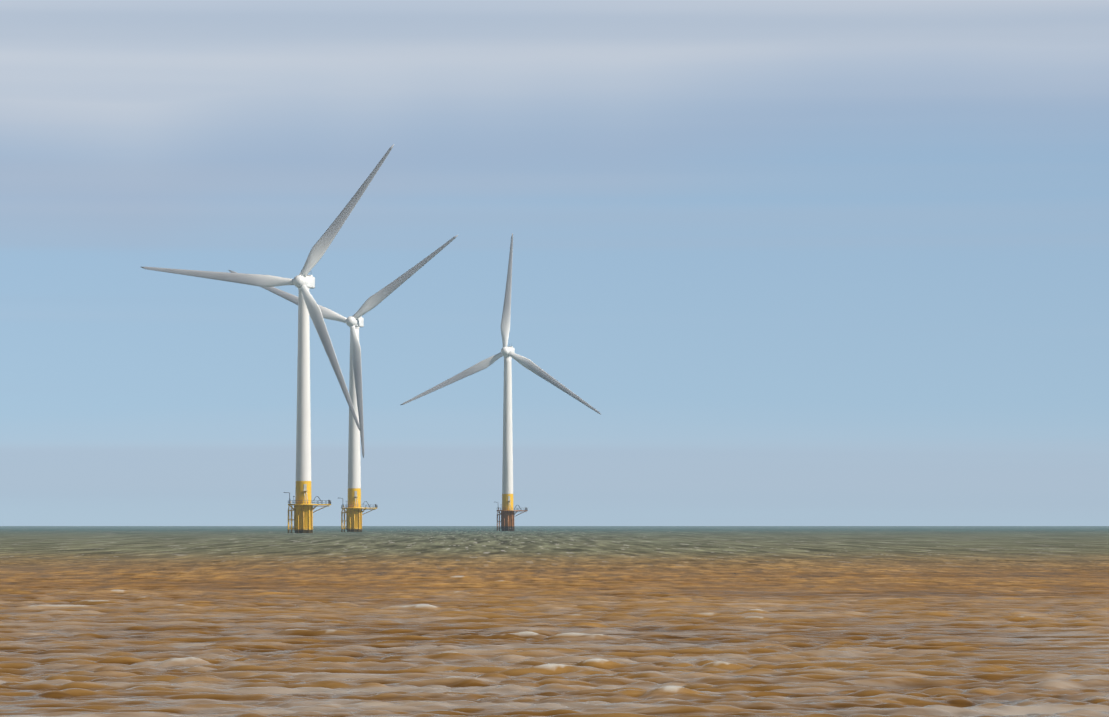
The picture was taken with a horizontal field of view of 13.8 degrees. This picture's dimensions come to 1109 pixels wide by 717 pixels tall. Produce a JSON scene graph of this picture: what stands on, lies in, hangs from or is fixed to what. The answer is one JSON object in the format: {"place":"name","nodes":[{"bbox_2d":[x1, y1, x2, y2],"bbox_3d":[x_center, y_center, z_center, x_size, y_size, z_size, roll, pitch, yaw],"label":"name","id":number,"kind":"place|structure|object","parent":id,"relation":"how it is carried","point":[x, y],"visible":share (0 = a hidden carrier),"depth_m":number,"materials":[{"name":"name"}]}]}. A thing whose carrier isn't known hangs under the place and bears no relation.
{"place":"outdoors","nodes":[
{"label":"outdoors","id":0,"kind":"place"},
{"bbox_2d":[0,526,1108,716],"bbox_3d":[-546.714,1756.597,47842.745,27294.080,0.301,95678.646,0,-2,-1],"label":"sea","id":1,"kind":"structure","parent":0,"point":[574,621],"depth_m":106.66,"materials":[{"name":"liquid"}]},
{"bbox_2d":[141,144,393,532],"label":"turbine","id":2,"kind":"object","parent":1,"relation":"in","point":[303,281],"visible":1,"depth_m":1453.77,"materials":[{"name":"white painted steel"},{"name":"yellow painted steel"}]},
{"bbox_2d":[229,235,457,531],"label":"turbine","id":3,"kind":"object","parent":1,"relation":"in","point":[353,511],"visible":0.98,"depth_m":1738.68,"materials":[{"name":"white painted steel"},{"name":"yellow painted steel"}]},
{"bbox_2d":[401,233,600,530],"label":"turbine","id":4,"kind":"object","parent":1,"relation":"in","point":[507,513],"visible":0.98,"depth_m":2036.33,"materials":[{"name":"white painted steel"},{"name":"yellow painted steel"},{"name":"rusty steel"}]},
{"bbox_2d":[0,0,1108,525],"label":"sky","id":5,"kind":"structure","parent":0,"point":[798,262],"materials":[{"name":"blue"}]}
]}

